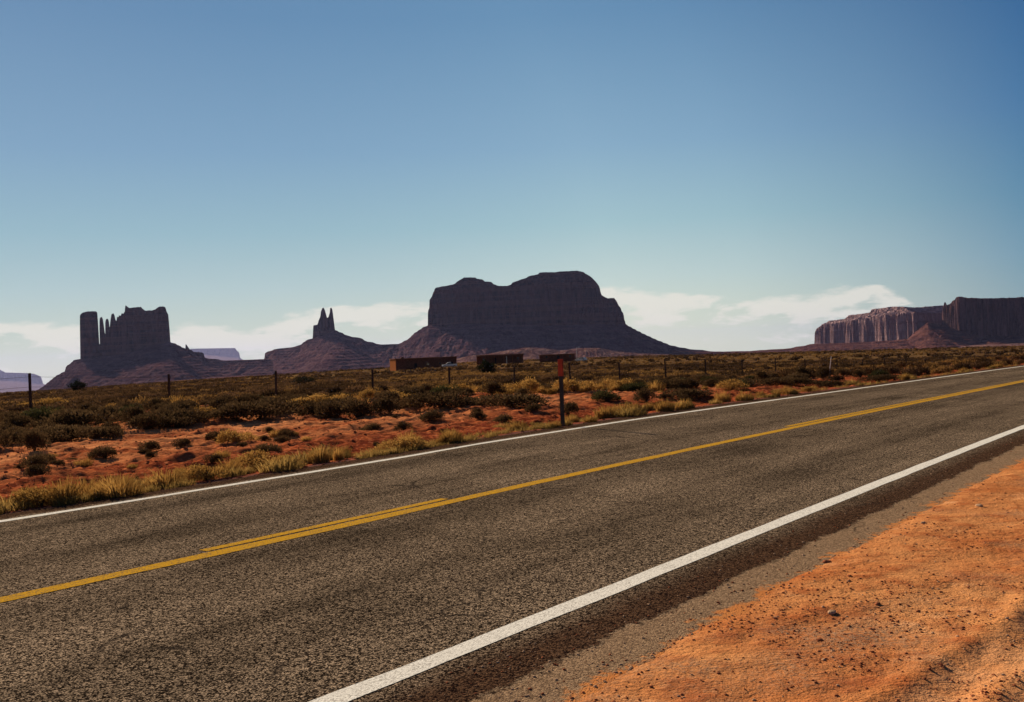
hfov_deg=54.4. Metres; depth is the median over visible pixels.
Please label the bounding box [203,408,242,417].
sagebrush
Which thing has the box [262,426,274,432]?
sagebrush
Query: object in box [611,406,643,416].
grass tuft
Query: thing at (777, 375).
sagebrush
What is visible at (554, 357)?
building
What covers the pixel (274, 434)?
grass tuft
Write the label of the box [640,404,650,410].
grass tuft
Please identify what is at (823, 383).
sagebrush
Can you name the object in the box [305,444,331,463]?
grass tuft
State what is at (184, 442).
sagebrush
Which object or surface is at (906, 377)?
grass tuft
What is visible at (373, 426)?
sagebrush
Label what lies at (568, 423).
grass tuft
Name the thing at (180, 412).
sagebrush
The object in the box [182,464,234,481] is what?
rabbitbrush
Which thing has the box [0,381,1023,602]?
road marking
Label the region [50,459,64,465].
sagebrush
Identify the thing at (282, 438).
sagebrush
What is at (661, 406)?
grass tuft
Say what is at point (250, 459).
rabbitbrush
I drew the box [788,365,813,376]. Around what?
sagebrush
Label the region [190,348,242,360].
mesa
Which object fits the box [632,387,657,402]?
sagebrush
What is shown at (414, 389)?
sagebrush
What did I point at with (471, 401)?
sagebrush
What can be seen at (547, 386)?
sagebrush
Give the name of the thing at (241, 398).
sagebrush
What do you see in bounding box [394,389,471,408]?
sagebrush
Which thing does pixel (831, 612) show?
stone
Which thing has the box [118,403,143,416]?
sagebrush
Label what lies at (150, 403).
sagebrush
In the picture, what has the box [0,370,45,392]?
mesa
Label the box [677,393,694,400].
sagebrush
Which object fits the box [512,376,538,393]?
rabbitbrush
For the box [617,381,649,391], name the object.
sagebrush
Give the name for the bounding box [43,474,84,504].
grass tuft
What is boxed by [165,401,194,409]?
sagebrush
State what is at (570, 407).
sagebrush
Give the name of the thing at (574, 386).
rabbitbrush
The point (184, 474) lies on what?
grass tuft
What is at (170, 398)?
sagebrush
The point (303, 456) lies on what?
grass tuft
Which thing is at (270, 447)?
sagebrush
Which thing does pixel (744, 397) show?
grass tuft
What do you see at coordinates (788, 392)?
grass tuft
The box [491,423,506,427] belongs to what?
grass tuft
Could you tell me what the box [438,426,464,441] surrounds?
grass tuft
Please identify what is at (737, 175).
sky
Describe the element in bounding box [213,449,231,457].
grass tuft
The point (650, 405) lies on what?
grass tuft
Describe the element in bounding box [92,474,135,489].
grass tuft
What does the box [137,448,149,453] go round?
sagebrush
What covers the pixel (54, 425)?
sagebrush
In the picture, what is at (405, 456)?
road marking
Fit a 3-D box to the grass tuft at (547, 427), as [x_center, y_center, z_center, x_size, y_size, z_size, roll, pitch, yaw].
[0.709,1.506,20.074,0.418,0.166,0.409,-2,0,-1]
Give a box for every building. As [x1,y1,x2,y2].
[389,356,457,370]
[476,353,523,364]
[539,353,575,361]
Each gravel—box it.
[390,439,1023,701]
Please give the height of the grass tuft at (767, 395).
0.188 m
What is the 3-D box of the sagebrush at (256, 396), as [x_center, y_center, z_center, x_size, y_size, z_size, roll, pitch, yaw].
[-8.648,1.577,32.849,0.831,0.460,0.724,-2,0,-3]
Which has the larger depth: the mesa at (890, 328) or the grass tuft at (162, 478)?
the mesa at (890, 328)
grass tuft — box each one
[0,492,36,510]
[0,499,12,513]
[13,484,35,494]
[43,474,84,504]
[61,477,100,490]
[72,456,93,466]
[74,477,109,496]
[86,486,104,500]
[89,475,139,487]
[92,472,149,498]
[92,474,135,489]
[127,463,137,467]
[134,475,156,486]
[142,467,190,486]
[172,463,199,480]
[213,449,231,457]
[214,456,242,469]
[222,463,246,477]
[242,465,257,473]
[255,454,309,472]
[268,429,280,437]
[279,449,327,463]
[301,436,311,440]
[302,443,345,456]
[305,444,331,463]
[330,449,357,460]
[331,447,345,460]
[334,445,352,454]
[382,446,404,453]
[393,428,420,439]
[435,435,446,443]
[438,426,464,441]
[447,434,459,443]
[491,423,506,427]
[504,419,530,429]
[536,385,545,392]
[539,422,554,428]
[549,420,562,427]
[560,419,573,425]
[567,415,579,422]
[579,383,592,391]
[582,414,598,422]
[592,381,607,389]
[592,404,614,418]
[606,404,627,414]
[609,383,621,390]
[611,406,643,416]
[613,401,634,409]
[620,405,649,414]
[629,401,642,407]
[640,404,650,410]
[643,403,656,408]
[648,380,666,391]
[654,397,677,411]
[671,400,697,408]
[672,401,688,409]
[708,399,723,403]
[713,391,732,401]
[732,390,756,400]
[763,393,777,397]
[785,388,795,394]
[843,378,865,385]
[900,374,910,379]
[991,363,1003,367]
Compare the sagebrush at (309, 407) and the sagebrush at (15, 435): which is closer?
the sagebrush at (15, 435)
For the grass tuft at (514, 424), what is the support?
on the ground at (690, 663)
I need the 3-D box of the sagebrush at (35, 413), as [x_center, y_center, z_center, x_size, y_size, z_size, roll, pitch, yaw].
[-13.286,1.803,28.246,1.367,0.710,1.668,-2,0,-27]
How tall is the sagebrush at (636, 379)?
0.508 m
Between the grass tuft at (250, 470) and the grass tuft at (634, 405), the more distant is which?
the grass tuft at (634, 405)
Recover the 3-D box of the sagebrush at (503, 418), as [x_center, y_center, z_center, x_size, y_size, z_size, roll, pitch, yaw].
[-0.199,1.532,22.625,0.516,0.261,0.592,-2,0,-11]
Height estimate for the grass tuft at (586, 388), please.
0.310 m
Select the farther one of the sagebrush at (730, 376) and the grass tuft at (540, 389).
the sagebrush at (730, 376)
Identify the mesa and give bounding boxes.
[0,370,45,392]
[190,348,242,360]
[671,305,943,354]
[906,297,1023,348]
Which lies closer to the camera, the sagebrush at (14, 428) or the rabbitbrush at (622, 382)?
the sagebrush at (14, 428)
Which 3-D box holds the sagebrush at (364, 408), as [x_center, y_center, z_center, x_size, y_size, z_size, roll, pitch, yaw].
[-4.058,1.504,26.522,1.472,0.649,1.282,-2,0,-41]
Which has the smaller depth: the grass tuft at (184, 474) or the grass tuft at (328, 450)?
the grass tuft at (184, 474)
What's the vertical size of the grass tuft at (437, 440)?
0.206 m
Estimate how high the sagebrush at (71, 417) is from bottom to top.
0.659 m
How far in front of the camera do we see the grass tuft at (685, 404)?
24.73 m
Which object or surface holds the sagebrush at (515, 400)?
on the ground at (690, 663)
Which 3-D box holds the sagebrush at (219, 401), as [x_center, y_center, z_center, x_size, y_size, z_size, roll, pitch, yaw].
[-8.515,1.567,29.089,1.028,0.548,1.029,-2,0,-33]
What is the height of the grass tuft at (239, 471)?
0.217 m
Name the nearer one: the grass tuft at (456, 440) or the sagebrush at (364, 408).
the grass tuft at (456, 440)
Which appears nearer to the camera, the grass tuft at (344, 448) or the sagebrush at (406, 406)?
the grass tuft at (344, 448)
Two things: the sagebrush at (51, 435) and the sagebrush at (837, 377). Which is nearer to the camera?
the sagebrush at (51, 435)
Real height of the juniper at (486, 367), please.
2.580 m
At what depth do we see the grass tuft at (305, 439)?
19.33 m
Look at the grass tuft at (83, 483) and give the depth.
13.71 m
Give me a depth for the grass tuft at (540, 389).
33.73 m
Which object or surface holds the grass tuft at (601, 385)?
on the ground at (690, 663)
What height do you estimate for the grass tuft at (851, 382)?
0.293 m
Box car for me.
[575,357,586,360]
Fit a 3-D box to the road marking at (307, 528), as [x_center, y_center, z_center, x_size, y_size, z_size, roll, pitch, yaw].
[-1.699,1.674,9.790,0.122,0.008,3.120,-2,0,38]
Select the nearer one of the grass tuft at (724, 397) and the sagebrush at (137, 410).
the sagebrush at (137, 410)
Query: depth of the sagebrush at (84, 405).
30.95 m
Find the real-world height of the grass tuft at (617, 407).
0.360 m
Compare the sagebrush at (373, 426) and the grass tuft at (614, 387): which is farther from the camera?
the grass tuft at (614, 387)
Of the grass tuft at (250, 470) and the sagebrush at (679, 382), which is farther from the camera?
the sagebrush at (679, 382)
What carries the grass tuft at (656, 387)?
on the ground at (690, 663)
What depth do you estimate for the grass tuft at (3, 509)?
11.63 m
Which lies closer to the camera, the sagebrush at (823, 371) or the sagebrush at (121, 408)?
the sagebrush at (121, 408)
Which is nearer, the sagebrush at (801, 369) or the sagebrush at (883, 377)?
the sagebrush at (883, 377)
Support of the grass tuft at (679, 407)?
on the ground at (690, 663)
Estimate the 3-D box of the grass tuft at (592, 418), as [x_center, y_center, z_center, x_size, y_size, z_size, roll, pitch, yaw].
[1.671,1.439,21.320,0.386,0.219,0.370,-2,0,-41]
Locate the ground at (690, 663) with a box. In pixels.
[0,347,1023,701]
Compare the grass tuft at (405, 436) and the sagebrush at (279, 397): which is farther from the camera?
the sagebrush at (279, 397)
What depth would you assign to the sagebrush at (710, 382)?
35.99 m
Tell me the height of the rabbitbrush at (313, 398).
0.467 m
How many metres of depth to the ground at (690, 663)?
6.17 m
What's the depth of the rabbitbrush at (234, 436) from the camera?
19.86 m
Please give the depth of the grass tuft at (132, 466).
16.43 m
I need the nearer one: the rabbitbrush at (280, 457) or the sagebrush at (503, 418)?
the rabbitbrush at (280, 457)
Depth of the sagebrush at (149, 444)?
19.66 m
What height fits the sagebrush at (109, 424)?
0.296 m
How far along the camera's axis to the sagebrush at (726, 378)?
37.22 m
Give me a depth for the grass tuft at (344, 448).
17.21 m
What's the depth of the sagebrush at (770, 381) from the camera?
37.10 m
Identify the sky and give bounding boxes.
[0,0,1023,383]
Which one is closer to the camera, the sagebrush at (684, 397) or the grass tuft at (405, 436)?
the grass tuft at (405, 436)
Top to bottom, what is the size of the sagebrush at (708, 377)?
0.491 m
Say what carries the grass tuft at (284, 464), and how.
on the ground at (690, 663)
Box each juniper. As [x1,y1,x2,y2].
[67,379,87,390]
[289,375,317,383]
[477,359,496,372]
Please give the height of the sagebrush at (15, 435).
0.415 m
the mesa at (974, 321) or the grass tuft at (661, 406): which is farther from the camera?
the mesa at (974, 321)
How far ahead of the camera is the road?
8.19 m
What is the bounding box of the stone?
[828,610,835,614]
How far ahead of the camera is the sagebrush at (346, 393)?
30.55 m
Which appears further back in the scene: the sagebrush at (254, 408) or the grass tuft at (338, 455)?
the sagebrush at (254, 408)
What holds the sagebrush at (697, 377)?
on the ground at (690, 663)
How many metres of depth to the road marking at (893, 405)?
23.29 m
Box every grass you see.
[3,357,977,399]
[13,345,1023,393]
[49,364,1018,506]
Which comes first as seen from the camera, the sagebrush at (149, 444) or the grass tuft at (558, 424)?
the sagebrush at (149, 444)
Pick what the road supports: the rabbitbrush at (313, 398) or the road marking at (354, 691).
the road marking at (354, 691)
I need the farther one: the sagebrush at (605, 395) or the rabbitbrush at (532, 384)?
the rabbitbrush at (532, 384)
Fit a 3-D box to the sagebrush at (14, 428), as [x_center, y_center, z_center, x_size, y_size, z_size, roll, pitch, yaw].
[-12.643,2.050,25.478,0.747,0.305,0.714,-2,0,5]
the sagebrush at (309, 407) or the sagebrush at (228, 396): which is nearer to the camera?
the sagebrush at (309, 407)
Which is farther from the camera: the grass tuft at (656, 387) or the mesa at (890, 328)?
the mesa at (890, 328)
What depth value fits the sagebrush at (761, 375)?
39.57 m
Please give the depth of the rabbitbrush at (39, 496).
12.08 m
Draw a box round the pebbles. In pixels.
[584,476,1023,701]
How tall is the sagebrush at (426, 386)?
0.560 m
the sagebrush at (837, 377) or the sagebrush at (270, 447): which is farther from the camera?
the sagebrush at (837, 377)
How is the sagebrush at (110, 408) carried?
on the ground at (690, 663)
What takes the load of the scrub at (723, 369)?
on the ground at (690, 663)
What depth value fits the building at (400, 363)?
371.75 m
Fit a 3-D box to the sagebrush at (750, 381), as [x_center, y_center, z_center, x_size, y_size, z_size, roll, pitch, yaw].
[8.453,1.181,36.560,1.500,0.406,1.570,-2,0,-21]
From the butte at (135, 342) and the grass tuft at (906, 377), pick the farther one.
the butte at (135, 342)
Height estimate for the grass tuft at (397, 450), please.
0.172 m
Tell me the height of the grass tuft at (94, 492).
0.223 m
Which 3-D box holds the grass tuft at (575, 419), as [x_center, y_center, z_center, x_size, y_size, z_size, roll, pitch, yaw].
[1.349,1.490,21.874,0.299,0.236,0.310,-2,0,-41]
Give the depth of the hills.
3543.61 m
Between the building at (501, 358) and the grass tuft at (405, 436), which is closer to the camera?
the grass tuft at (405, 436)
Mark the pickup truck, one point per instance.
(448, 363)
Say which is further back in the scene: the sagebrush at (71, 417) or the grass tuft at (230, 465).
the sagebrush at (71, 417)
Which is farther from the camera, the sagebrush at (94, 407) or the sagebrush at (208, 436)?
the sagebrush at (94, 407)
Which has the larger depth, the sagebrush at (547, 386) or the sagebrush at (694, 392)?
the sagebrush at (547, 386)
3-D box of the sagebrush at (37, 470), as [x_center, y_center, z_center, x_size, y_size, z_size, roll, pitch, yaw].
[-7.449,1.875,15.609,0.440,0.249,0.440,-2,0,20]
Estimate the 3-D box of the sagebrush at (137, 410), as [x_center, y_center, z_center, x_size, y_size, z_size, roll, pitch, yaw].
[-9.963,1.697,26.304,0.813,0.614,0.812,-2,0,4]
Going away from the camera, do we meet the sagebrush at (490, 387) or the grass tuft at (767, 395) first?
the grass tuft at (767, 395)
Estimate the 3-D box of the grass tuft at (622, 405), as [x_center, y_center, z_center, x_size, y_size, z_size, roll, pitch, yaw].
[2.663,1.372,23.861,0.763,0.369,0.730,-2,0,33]
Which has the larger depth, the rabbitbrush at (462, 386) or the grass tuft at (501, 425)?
the rabbitbrush at (462, 386)
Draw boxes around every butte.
[38,306,273,389]
[264,308,389,373]
[382,271,714,365]
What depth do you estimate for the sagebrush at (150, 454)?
17.79 m
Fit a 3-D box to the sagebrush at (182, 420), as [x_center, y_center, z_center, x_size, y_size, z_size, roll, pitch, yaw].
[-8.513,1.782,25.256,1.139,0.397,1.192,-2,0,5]
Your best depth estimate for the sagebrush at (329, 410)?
26.24 m
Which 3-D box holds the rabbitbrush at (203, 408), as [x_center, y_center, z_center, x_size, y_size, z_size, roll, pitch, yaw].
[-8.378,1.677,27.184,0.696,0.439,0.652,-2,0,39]
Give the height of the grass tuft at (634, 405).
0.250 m
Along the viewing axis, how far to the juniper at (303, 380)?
133.65 m
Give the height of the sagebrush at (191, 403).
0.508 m
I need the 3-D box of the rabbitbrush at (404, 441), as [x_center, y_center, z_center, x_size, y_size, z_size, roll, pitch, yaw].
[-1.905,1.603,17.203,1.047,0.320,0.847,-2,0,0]
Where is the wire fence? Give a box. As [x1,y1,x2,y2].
[0,353,1010,409]
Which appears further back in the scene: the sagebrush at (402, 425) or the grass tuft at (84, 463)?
the sagebrush at (402, 425)
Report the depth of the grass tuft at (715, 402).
26.59 m
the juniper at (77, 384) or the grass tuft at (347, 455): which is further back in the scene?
the juniper at (77, 384)
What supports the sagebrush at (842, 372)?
on the ground at (690, 663)
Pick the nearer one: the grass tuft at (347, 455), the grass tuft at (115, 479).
the grass tuft at (115, 479)
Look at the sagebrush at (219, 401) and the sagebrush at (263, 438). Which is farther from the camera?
the sagebrush at (219, 401)
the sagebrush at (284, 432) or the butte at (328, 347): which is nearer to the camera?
the sagebrush at (284, 432)
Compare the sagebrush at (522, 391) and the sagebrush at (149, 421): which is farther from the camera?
the sagebrush at (522, 391)
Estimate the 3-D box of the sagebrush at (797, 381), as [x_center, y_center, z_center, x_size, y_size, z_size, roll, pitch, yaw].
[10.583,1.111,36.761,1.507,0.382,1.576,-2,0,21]
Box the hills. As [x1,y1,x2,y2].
[457,343,1023,362]
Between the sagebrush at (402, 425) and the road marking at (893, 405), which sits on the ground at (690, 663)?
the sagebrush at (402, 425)
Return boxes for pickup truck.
[442,362,456,366]
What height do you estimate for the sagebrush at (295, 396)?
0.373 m
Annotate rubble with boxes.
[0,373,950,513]
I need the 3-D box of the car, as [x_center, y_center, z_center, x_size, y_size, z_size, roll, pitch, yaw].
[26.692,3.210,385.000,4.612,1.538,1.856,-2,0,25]
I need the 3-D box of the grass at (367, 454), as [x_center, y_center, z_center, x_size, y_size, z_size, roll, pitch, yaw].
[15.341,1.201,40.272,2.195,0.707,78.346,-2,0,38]
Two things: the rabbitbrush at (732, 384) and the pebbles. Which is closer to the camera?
the pebbles
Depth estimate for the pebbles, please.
5.52 m
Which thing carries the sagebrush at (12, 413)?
on the ground at (690, 663)
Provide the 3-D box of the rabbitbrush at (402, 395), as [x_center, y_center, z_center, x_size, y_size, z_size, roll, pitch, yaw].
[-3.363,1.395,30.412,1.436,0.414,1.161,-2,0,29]
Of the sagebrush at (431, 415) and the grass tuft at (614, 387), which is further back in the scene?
the grass tuft at (614, 387)
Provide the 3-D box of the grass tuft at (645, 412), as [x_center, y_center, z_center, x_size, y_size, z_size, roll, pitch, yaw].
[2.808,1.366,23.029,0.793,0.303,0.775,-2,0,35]
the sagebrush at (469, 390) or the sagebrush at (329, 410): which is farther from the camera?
the sagebrush at (469, 390)
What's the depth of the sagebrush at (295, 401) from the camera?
28.57 m
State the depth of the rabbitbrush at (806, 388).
31.89 m
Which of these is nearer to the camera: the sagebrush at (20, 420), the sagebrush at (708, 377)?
the sagebrush at (20, 420)
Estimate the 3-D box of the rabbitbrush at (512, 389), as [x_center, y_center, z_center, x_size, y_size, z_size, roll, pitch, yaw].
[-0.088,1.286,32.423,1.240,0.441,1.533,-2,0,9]
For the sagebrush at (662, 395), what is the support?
on the ground at (690, 663)
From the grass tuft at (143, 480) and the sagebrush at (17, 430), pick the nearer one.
the grass tuft at (143, 480)
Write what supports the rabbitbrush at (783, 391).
on the ground at (690, 663)
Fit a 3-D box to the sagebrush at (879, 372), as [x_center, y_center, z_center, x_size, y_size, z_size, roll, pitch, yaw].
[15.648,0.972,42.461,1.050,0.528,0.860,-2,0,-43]
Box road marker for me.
[558,359,564,425]
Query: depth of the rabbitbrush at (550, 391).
32.50 m
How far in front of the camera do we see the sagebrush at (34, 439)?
20.31 m
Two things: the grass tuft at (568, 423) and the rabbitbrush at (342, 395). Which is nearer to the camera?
the grass tuft at (568, 423)
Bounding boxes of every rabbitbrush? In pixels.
[7,484,61,507]
[17,395,68,405]
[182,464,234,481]
[194,405,217,418]
[213,428,257,443]
[232,448,272,469]
[269,455,306,465]
[286,394,329,408]
[330,392,368,403]
[357,388,373,399]
[371,434,431,451]
[393,390,412,398]
[451,384,469,388]
[495,384,526,394]
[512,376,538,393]
[541,386,558,394]
[551,377,598,391]
[602,378,614,384]
[606,377,636,389]
[714,377,749,390]
[772,388,799,394]
[800,385,817,391]
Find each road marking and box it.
[0,366,1021,521]
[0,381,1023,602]
[201,498,445,550]
[309,425,1023,701]
[788,380,1023,426]
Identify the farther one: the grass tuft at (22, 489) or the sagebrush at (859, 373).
the sagebrush at (859, 373)
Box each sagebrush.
[0,410,23,424]
[0,413,32,427]
[0,421,11,430]
[0,427,14,447]
[1,430,24,444]
[3,425,33,433]
[10,428,26,433]
[13,464,25,469]
[15,427,52,452]
[18,454,49,467]
[20,403,64,421]
[21,426,71,441]
[21,451,57,463]
[23,463,51,477]
[29,406,124,427]
[32,421,96,441]
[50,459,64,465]
[72,425,128,439]
[73,402,99,410]
[85,444,117,458]
[86,404,100,411]
[94,403,122,416]
[101,422,120,426]
[117,401,143,407]
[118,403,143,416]
[119,405,146,422]
[125,409,173,430]
[136,440,160,451]
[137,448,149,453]
[142,397,164,408]
[145,406,209,427]
[145,451,157,456]
[149,403,164,410]
[162,413,202,427]
[163,397,179,402]
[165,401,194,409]
[171,398,200,408]
[171,437,192,447]
[199,400,212,405]
[201,397,308,420]
[202,429,230,441]
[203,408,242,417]
[203,453,223,462]
[204,395,236,410]
[214,393,236,402]
[231,394,252,402]
[235,441,248,445]
[243,393,261,400]
[253,442,283,452]
[257,435,271,441]
[258,394,291,404]
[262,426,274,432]
[273,399,310,407]
[273,435,292,441]
[277,428,297,436]
[280,391,296,396]
[289,395,308,399]
[295,398,331,415]
[314,401,343,418]
[323,396,358,406]
[332,391,354,397]
[334,396,387,418]
[364,422,381,429]
[373,390,400,401]
[376,395,401,413]
[392,421,412,430]
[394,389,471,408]
[395,396,411,408]
[396,384,428,395]
[416,409,444,421]
[419,383,435,391]
[429,383,461,397]
[447,394,495,407]
[456,388,473,394]
[468,410,487,419]
[469,408,482,412]
[474,392,555,408]
[477,380,508,395]
[492,413,513,421]
[516,388,530,394]
[524,402,541,411]
[542,383,557,388]
[559,401,579,414]
[590,388,622,401]
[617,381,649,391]
[628,377,646,383]
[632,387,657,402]
[644,377,672,389]
[657,393,670,398]
[662,387,716,399]
[667,377,689,389]
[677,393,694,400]
[683,377,699,388]
[694,373,707,381]
[700,375,717,381]
[702,378,718,387]
[715,376,742,384]
[722,374,737,379]
[739,377,767,386]
[753,370,773,380]
[753,377,788,384]
[767,373,783,377]
[777,377,817,385]
[784,373,807,377]
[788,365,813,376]
[805,379,845,386]
[815,367,832,378]
[826,374,844,380]
[833,368,850,375]
[852,369,867,377]
[855,374,902,381]
[868,368,888,376]
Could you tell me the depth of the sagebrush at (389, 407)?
26.78 m
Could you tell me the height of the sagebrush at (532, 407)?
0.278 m
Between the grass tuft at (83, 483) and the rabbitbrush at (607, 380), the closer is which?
the grass tuft at (83, 483)
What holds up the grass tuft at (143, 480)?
on the ground at (690, 663)
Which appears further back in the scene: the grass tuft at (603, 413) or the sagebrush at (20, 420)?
the sagebrush at (20, 420)
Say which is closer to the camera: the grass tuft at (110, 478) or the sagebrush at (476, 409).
the grass tuft at (110, 478)
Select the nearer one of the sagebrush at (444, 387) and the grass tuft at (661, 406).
the grass tuft at (661, 406)
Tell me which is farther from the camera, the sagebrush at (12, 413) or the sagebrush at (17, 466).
the sagebrush at (12, 413)
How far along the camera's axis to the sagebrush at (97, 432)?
22.83 m
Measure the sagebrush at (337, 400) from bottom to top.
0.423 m
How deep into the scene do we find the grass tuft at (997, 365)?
52.67 m
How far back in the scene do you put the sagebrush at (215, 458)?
16.42 m
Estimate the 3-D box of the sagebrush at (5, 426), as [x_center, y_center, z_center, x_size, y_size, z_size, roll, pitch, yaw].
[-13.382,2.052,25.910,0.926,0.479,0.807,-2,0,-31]
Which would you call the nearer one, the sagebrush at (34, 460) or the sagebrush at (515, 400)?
the sagebrush at (34, 460)
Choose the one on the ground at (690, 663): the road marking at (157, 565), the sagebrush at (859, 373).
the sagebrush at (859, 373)
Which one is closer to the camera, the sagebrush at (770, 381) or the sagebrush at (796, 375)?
the sagebrush at (770, 381)
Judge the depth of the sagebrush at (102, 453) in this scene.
18.49 m
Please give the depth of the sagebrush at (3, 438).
21.28 m
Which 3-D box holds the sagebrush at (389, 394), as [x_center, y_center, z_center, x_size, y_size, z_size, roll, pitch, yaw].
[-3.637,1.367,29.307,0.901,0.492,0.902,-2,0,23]
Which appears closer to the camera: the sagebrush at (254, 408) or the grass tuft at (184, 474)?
the grass tuft at (184, 474)
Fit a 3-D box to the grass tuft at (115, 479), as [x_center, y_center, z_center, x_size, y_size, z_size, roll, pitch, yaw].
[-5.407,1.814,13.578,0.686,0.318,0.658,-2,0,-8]
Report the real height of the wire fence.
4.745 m
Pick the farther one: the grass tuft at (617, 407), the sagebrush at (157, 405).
the sagebrush at (157, 405)
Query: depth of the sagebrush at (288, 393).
32.35 m
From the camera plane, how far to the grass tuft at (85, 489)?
13.22 m
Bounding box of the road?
[0,365,1023,701]
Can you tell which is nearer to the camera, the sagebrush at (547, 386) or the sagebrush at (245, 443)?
the sagebrush at (245, 443)
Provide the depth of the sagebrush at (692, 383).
35.40 m
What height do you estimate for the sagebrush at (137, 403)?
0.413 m
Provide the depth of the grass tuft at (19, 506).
11.94 m
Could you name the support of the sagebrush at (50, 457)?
on the ground at (690, 663)
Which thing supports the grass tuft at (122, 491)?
on the ground at (690, 663)
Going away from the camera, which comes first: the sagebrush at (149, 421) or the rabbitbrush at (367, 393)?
the sagebrush at (149, 421)
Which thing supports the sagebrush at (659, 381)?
on the ground at (690, 663)
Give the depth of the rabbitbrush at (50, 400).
57.69 m
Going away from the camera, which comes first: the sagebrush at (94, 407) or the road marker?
the road marker
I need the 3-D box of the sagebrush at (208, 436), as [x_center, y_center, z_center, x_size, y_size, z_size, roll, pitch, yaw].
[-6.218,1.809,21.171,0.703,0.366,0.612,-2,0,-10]
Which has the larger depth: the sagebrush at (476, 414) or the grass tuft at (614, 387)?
the grass tuft at (614, 387)
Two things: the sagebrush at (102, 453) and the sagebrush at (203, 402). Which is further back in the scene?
the sagebrush at (203, 402)

